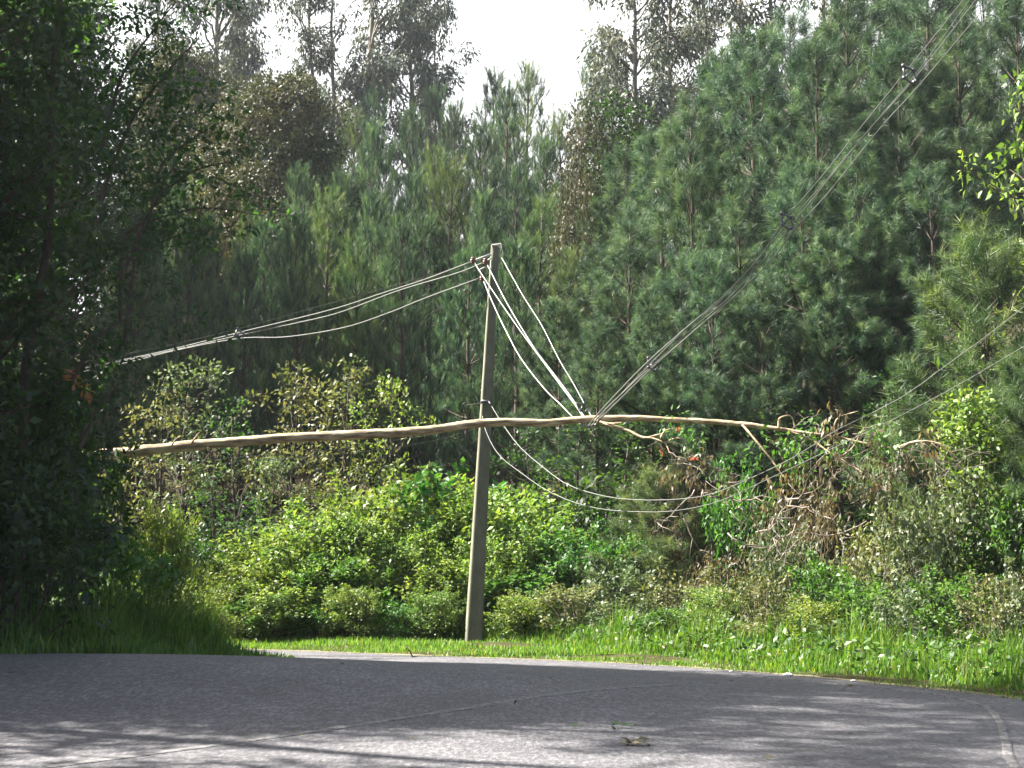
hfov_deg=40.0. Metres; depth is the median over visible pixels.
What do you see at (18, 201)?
bank tree
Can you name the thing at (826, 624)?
pale undergrowth
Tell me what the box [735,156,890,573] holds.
pine tree
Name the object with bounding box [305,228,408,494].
pine tree
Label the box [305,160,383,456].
pine tree
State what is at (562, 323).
pine tree
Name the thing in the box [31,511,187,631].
shrub
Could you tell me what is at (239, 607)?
shrub
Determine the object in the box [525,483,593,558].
shrub
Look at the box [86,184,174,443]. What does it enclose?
pine tree
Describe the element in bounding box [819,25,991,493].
pine tree
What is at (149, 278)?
pine tree
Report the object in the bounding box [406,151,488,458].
pine tree
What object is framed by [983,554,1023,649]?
shrub
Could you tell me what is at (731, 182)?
pine tree
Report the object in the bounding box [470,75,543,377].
pine tree
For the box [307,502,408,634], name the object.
shrub
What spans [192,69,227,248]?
pine tree
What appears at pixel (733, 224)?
pine tree
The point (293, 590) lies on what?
shrub
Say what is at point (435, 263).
pine tree
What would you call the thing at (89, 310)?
bank tree
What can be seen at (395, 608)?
shrub
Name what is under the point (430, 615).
shrub
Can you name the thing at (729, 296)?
power cable
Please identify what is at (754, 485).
telephone cable
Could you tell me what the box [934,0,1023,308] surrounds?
pine tree
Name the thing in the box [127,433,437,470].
telephone cable
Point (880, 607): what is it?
shrub
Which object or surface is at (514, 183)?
pine tree
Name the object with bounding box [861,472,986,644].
shrub
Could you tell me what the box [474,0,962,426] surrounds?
power cable
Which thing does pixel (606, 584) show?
shrub
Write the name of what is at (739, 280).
power cable
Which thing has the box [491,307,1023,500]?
telephone cable
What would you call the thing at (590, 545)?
shrub
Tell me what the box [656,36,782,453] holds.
pine tree
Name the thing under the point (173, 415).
shrub
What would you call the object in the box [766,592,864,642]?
shrub
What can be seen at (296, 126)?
round tree
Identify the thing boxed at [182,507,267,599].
shrub
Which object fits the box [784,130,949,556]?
pine tree
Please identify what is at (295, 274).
pine tree
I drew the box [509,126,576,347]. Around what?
pine tree
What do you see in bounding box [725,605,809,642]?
shrub
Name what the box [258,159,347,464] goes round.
pine tree
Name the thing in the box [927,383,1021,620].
sapling
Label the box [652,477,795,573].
dead branch
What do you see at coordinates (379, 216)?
pine tree
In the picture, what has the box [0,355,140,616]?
shrub
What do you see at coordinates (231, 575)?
shrub
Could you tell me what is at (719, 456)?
broadleaf tree
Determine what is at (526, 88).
pine tree
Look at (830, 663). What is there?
verge grass
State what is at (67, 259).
bank tree
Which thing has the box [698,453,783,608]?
shrub
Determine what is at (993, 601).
shrub
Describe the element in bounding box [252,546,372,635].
shrub
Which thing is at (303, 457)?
telephone cable
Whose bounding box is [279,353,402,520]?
shrub
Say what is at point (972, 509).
shrub
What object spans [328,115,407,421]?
pine tree
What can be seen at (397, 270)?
pine tree
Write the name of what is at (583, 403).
cable spacer
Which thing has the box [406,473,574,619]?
shrub
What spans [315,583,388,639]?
shrub
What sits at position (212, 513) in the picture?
broadleaf tree
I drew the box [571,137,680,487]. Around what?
pine tree
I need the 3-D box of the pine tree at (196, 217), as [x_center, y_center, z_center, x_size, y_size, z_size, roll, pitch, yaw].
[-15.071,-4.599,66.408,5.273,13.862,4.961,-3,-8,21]
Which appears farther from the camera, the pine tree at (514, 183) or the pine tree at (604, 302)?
the pine tree at (514, 183)
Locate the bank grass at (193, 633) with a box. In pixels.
[0,549,294,656]
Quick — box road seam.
[42,683,687,767]
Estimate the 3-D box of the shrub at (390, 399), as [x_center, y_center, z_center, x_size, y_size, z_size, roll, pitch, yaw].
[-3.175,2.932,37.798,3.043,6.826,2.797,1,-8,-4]
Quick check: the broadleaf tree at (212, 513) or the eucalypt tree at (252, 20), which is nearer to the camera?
the broadleaf tree at (212, 513)
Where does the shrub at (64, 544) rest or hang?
on the ground at (472, 474)
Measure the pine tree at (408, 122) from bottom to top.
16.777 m
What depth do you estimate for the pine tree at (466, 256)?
48.40 m
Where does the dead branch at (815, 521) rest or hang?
hanging from the fallen tree at (228, 442)
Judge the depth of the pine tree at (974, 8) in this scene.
52.20 m
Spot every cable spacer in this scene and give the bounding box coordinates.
[233,327,244,340]
[576,402,587,412]
[646,357,658,371]
[780,212,793,230]
[901,63,916,84]
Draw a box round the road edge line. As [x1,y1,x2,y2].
[706,672,1022,767]
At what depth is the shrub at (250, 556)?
33.11 m
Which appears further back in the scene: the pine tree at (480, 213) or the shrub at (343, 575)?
the pine tree at (480, 213)
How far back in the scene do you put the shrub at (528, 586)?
32.31 m
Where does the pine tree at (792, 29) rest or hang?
on the ground at (472, 474)
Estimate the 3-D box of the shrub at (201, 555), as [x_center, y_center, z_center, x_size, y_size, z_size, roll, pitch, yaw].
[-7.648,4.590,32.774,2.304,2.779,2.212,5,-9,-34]
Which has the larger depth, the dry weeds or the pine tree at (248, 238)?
the pine tree at (248, 238)
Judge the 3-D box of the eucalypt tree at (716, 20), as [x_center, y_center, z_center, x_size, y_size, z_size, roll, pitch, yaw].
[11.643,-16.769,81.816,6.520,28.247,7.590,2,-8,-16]
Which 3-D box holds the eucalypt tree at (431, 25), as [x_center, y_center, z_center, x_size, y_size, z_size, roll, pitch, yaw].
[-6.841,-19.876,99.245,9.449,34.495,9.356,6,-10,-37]
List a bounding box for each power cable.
[68,266,457,366]
[71,261,470,369]
[71,262,482,370]
[79,278,478,372]
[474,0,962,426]
[483,0,990,427]
[487,0,975,426]
[499,0,969,426]
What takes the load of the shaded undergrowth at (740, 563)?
on the ground at (472, 474)
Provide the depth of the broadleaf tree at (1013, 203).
31.88 m
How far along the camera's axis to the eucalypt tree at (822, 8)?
64.27 m
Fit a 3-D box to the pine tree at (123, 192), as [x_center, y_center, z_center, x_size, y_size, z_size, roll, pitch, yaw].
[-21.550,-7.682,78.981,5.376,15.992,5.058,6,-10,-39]
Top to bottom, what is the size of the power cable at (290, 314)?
0.516 m
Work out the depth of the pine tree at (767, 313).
36.44 m
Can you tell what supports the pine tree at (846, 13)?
on the ground at (472, 474)
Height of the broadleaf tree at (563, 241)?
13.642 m
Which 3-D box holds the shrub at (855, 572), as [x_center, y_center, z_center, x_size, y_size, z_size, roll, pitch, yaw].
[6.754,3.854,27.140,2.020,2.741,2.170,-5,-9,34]
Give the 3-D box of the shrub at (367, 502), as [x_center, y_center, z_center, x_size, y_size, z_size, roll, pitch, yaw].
[-3.335,4.151,35.248,5.357,4.289,5.339,-3,-8,20]
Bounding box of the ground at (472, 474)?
[18,284,1023,695]
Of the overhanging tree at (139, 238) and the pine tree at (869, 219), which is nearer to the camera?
the overhanging tree at (139, 238)
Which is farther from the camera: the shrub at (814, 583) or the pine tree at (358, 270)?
the pine tree at (358, 270)
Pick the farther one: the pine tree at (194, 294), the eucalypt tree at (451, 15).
the eucalypt tree at (451, 15)
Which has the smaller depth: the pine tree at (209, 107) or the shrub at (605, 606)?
the shrub at (605, 606)
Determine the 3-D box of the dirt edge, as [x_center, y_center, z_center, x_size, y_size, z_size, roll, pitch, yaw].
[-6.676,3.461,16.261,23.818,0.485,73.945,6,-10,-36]
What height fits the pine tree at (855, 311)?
9.801 m
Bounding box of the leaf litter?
[8,651,1006,761]
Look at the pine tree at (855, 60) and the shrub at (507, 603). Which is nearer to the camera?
the shrub at (507, 603)
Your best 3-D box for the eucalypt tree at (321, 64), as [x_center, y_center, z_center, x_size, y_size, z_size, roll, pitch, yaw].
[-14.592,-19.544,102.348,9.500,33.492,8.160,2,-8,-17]
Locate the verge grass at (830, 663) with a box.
[228,591,1023,700]
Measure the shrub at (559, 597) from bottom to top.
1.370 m
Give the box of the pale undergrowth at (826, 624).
[42,584,1023,666]
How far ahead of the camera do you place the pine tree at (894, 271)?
37.63 m
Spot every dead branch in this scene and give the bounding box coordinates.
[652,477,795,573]
[759,427,866,570]
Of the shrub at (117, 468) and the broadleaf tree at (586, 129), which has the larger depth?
the broadleaf tree at (586, 129)
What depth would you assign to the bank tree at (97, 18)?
48.17 m
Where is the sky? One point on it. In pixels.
(509, 30)
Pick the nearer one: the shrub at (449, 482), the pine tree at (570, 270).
the shrub at (449, 482)
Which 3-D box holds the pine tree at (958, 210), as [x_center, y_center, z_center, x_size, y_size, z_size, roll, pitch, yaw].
[11.281,-0.857,36.983,4.467,11.044,4.140,4,-9,-27]
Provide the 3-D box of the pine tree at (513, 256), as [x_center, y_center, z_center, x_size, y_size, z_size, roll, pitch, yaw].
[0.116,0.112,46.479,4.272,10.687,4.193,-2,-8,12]
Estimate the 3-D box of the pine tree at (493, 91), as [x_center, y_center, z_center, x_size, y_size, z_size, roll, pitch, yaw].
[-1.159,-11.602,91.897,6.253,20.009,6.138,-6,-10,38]
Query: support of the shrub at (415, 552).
on the ground at (472, 474)
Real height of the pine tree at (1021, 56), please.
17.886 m
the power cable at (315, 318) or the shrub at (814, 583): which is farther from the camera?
the power cable at (315, 318)
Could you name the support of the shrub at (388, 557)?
on the ground at (472, 474)
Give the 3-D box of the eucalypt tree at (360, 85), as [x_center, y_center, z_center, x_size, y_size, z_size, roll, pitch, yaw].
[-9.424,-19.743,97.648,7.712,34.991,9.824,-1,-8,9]
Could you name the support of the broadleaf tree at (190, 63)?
on the ground at (472, 474)
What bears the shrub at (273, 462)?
on the ground at (472, 474)
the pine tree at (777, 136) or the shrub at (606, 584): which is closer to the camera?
the shrub at (606, 584)
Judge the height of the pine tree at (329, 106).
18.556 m
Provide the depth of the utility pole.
30.90 m
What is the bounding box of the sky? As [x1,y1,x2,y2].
[16,0,1023,313]
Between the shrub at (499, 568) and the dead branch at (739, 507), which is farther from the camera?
the shrub at (499, 568)
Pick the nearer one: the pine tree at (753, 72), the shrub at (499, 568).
the shrub at (499, 568)
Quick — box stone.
[782,672,793,675]
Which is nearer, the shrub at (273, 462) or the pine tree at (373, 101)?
the shrub at (273, 462)
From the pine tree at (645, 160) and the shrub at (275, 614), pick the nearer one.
the shrub at (275, 614)
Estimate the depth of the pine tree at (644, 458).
55.78 m
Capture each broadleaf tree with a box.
[91,35,245,390]
[166,471,242,595]
[187,396,286,557]
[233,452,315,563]
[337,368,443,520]
[490,428,574,519]
[530,399,639,533]
[542,87,670,445]
[542,88,615,315]
[544,149,602,484]
[569,385,633,546]
[582,421,680,582]
[661,398,774,578]
[728,387,855,597]
[816,366,954,601]
[931,67,1023,463]
[969,179,1023,450]
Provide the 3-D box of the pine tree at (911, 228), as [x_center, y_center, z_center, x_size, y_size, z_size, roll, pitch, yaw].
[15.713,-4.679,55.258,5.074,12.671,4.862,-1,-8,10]
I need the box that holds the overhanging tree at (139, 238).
[8,0,295,585]
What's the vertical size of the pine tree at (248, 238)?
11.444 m
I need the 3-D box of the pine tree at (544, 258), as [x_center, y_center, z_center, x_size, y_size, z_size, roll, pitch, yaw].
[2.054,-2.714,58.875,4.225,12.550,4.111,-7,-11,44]
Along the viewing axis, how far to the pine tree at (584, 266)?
45.59 m
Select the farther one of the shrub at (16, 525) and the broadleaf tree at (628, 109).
the broadleaf tree at (628, 109)
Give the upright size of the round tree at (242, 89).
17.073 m
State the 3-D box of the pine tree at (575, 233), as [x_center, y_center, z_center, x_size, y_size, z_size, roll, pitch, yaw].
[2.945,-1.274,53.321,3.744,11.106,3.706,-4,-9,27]
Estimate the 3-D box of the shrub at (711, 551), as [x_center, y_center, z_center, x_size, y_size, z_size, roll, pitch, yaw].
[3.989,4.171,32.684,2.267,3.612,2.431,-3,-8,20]
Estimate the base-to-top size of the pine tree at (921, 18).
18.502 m
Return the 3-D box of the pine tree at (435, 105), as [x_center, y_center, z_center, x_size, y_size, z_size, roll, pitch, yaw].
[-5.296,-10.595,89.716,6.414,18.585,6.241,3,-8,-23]
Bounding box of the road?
[0,649,1023,767]
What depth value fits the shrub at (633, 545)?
32.34 m
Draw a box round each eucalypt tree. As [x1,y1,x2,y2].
[0,11,35,134]
[96,0,224,177]
[154,0,277,142]
[201,0,291,185]
[255,0,368,176]
[321,0,437,191]
[337,0,481,218]
[387,0,472,204]
[559,0,703,387]
[583,24,632,199]
[600,0,734,244]
[650,0,746,198]
[679,0,824,373]
[786,0,904,382]
[855,0,1013,373]
[884,0,998,372]
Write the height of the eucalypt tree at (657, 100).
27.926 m
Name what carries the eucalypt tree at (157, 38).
on the ground at (472, 474)
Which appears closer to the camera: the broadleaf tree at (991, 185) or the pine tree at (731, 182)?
the broadleaf tree at (991, 185)
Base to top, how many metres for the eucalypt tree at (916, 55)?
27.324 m
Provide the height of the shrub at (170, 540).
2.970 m
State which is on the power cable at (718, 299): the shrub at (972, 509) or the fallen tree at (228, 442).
the fallen tree at (228, 442)
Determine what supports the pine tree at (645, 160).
on the ground at (472, 474)
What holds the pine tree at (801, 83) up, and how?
on the ground at (472, 474)
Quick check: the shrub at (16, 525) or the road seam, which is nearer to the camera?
the road seam
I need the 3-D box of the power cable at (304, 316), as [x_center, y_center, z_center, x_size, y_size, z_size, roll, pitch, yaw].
[-7.890,-1.521,38.966,0.061,0.436,20.703,7,-10,-42]
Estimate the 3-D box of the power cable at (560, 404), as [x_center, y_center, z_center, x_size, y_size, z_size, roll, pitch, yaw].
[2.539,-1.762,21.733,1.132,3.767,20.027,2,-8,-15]
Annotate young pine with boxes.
[572,462,728,608]
[835,205,1023,570]
[936,331,1023,579]
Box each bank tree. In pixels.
[0,0,113,564]
[0,0,156,488]
[0,0,159,589]
[0,0,180,532]
[11,2,117,366]
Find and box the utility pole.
[464,243,501,641]
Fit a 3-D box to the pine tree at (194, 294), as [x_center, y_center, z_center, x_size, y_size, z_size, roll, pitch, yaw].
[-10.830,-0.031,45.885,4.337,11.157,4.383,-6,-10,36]
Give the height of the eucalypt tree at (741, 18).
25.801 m
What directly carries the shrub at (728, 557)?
on the ground at (472, 474)
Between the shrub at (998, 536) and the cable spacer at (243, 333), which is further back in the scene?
the cable spacer at (243, 333)
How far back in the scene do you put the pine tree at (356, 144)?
78.04 m
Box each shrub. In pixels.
[0,355,137,613]
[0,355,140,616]
[0,442,100,602]
[0,461,128,641]
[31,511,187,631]
[98,377,227,576]
[103,585,168,608]
[118,495,214,624]
[126,354,254,580]
[132,522,231,598]
[175,581,246,639]
[179,556,317,637]
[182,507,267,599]
[206,523,363,634]
[210,596,293,640]
[221,578,355,638]
[229,357,346,539]
[235,496,413,631]
[236,586,306,639]
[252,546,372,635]
[276,551,399,637]
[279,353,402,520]
[287,597,350,637]
[289,461,469,627]
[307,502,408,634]
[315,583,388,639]
[347,456,507,566]
[347,522,466,632]
[355,529,415,617]
[367,596,427,638]
[379,555,504,637]
[399,584,466,640]
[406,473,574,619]
[444,524,558,625]
[447,501,604,613]
[450,563,586,630]
[483,588,561,636]
[493,529,607,621]
[523,515,625,621]
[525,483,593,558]
[532,582,618,636]
[543,463,665,588]
[563,550,671,625]
[576,590,676,632]
[595,528,689,613]
[623,602,709,637]
[630,485,719,615]
[637,557,724,633]
[668,583,764,633]
[682,545,763,620]
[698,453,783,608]
[716,567,805,637]
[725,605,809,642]
[737,514,828,636]
[746,475,857,612]
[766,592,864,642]
[767,547,874,635]
[817,513,917,627]
[820,571,919,638]
[848,483,933,623]
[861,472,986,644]
[862,574,967,646]
[901,447,1023,635]
[905,562,1008,653]
[941,570,1023,654]
[955,470,1023,637]
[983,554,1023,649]
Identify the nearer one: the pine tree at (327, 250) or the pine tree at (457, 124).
the pine tree at (327, 250)
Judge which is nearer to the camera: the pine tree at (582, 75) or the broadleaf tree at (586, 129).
the broadleaf tree at (586, 129)
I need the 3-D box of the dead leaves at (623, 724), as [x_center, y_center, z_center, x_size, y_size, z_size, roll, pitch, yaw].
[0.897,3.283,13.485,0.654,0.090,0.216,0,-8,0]
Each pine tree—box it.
[81,256,192,531]
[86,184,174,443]
[96,124,153,304]
[100,212,177,504]
[111,219,242,525]
[112,141,186,412]
[129,175,218,406]
[149,209,255,504]
[164,150,229,427]
[184,240,290,541]
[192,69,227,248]
[203,213,318,495]
[209,197,287,463]
[234,197,349,526]
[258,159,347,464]
[265,180,370,493]
[272,140,332,282]
[294,84,335,195]
[301,149,366,354]
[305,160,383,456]
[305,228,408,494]
[319,100,386,281]
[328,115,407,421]
[329,184,426,495]
[345,80,403,240]
[348,205,458,493]
[367,99,443,390]
[370,207,476,487]
[376,163,458,461]
[395,138,478,423]
[396,77,471,244]
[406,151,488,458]
[406,238,524,525]
[425,92,485,338]
[431,109,521,409]
[435,180,531,443]
[454,232,566,530]
[458,60,533,242]
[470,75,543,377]
[474,156,552,455]
[477,189,568,492]
[487,52,564,351]
[504,294,604,506]
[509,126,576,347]
[519,174,577,453]
[523,100,584,301]
[523,240,605,519]
[534,313,657,528]
[546,240,642,497]
[547,214,606,495]
[552,129,618,321]
[565,43,628,266]
[567,207,690,546]
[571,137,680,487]
[587,118,731,526]
[589,286,712,563]
[609,184,666,467]
[612,85,771,538]
[614,236,739,580]
[640,242,775,583]
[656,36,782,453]
[669,22,844,504]
[671,142,763,448]
[673,171,812,562]
[700,263,833,595]
[717,89,814,376]
[728,1,859,423]
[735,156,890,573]
[740,30,898,524]
[746,0,950,460]
[774,220,896,566]
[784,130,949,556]
[812,0,946,418]
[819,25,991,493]
[831,206,957,532]
[852,155,1011,513]
[854,0,1021,391]
[862,0,1023,467]
[888,110,952,402]
[916,0,1023,438]
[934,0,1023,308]
[965,36,1023,263]
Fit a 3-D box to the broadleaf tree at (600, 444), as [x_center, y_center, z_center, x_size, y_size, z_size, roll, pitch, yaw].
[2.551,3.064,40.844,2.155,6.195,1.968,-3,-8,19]
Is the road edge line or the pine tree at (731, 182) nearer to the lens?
the road edge line
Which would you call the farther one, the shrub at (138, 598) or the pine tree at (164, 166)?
the pine tree at (164, 166)
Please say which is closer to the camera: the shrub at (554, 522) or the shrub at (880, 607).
the shrub at (880, 607)
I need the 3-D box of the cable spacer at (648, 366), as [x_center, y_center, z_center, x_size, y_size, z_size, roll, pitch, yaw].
[2.313,-0.324,23.150,0.222,0.244,0.054,4,-8,-25]
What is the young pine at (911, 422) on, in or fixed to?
on the ground at (472, 474)
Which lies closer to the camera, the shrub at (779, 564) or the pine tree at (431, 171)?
the shrub at (779, 564)
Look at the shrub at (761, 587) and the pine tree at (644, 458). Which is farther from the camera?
the pine tree at (644, 458)
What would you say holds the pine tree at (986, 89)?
on the ground at (472, 474)
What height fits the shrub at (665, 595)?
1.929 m
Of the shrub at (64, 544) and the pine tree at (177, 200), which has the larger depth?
the pine tree at (177, 200)
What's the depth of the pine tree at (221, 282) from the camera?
52.45 m
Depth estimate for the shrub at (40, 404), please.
23.33 m
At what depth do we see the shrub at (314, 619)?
31.26 m
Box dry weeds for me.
[323,618,1011,686]
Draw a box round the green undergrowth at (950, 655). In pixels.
[43,578,1023,689]
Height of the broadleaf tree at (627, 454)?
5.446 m
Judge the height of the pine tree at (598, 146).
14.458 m
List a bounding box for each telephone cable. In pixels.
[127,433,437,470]
[133,428,474,472]
[482,346,1023,511]
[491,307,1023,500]
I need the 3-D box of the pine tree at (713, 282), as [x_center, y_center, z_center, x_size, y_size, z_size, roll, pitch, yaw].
[5.356,1.090,37.764,3.832,9.986,4.000,-4,-9,26]
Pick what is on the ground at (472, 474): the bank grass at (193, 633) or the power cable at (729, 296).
the bank grass at (193, 633)
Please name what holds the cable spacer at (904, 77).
attached to the power cable at (718, 299)
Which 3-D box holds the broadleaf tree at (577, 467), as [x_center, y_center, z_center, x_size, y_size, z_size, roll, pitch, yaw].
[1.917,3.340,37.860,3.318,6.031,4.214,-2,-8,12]
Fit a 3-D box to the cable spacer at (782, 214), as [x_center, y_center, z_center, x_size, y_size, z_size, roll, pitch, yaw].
[3.385,-2.002,17.322,0.202,0.223,0.050,4,-8,-25]
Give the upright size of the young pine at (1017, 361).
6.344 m
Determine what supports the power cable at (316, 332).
attached to the utility pole
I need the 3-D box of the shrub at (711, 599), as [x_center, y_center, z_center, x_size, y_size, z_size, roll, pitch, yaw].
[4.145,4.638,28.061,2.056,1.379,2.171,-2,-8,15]
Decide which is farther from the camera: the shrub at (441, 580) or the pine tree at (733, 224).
the pine tree at (733, 224)
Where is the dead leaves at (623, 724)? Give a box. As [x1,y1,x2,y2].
[572,722,636,729]
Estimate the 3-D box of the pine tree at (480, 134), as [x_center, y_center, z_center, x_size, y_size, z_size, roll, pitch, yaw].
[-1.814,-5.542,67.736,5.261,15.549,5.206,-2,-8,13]
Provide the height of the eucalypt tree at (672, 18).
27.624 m
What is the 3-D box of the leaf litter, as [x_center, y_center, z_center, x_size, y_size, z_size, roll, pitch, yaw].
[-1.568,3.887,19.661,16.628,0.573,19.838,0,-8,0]
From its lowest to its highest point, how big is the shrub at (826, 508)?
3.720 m
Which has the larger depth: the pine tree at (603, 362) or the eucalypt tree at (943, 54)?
the eucalypt tree at (943, 54)
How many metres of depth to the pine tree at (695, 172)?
44.79 m
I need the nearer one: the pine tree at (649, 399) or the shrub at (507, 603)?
the shrub at (507, 603)
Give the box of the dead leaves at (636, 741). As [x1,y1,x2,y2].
[620,736,652,745]
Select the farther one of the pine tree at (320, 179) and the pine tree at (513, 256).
the pine tree at (320, 179)
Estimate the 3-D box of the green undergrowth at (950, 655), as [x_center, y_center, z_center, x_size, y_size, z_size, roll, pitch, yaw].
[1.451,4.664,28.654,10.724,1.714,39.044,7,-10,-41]
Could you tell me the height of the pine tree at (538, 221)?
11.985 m
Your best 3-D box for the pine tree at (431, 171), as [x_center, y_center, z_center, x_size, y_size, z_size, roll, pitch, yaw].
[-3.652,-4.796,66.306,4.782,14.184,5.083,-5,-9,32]
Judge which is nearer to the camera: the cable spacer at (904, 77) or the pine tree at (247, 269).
the cable spacer at (904, 77)
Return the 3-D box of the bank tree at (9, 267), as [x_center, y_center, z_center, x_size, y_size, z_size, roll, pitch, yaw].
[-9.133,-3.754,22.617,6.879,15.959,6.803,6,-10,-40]
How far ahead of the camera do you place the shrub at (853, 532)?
28.75 m
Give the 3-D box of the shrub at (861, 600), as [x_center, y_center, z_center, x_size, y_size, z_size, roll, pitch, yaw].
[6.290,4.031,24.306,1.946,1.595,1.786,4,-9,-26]
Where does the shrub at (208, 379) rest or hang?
on the ground at (472, 474)
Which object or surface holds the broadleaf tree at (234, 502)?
on the ground at (472, 474)
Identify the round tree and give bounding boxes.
[168,75,316,406]
[177,65,378,446]
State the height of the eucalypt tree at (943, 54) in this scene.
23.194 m
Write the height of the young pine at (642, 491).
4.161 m
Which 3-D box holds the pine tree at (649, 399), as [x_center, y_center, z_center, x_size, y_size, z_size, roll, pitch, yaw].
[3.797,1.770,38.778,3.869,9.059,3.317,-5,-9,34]
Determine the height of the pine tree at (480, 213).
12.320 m
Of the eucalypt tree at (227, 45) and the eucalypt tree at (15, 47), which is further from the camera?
the eucalypt tree at (227, 45)
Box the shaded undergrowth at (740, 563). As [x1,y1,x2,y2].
[45,462,1013,644]
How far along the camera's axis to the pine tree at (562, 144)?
76.85 m
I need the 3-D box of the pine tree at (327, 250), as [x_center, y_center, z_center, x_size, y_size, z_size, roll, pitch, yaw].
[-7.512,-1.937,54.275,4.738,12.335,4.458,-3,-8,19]
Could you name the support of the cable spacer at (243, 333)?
attached to the power cable at (316, 332)
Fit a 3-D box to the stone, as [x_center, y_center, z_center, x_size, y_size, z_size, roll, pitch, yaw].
[4.025,4.232,20.518,0.168,0.055,0.131,0,-8,0]
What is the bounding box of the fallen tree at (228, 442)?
[29,402,990,564]
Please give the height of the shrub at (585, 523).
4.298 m
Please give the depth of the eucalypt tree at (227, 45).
94.96 m
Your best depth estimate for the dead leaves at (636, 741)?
12.27 m
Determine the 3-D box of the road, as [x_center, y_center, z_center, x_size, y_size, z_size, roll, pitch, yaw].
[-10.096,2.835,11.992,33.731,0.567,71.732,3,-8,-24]
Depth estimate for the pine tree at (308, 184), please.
78.32 m
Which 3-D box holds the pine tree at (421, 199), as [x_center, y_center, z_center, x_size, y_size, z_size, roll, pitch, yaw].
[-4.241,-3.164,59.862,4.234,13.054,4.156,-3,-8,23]
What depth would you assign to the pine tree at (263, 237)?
53.88 m
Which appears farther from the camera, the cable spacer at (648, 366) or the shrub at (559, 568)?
the shrub at (559, 568)
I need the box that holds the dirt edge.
[241,648,1022,698]
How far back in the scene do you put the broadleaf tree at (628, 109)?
59.28 m
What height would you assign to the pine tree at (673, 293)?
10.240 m
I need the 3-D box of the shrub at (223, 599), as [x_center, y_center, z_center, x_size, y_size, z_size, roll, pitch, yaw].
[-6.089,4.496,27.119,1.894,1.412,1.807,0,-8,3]
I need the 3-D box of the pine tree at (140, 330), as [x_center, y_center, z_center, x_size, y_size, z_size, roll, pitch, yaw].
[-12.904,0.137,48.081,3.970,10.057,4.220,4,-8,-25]
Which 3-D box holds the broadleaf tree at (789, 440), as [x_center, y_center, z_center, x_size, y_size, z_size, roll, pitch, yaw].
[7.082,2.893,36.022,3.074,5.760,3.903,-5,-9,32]
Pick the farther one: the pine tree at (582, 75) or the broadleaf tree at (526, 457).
the pine tree at (582, 75)
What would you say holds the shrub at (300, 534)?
on the ground at (472, 474)
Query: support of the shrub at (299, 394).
on the ground at (472, 474)
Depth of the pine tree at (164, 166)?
69.07 m
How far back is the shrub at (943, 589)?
22.64 m
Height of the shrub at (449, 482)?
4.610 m
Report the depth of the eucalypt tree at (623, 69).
77.04 m
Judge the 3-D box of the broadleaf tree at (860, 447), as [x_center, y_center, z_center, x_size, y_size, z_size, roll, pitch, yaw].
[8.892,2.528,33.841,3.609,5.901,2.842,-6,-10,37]
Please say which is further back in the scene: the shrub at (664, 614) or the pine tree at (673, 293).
the pine tree at (673, 293)

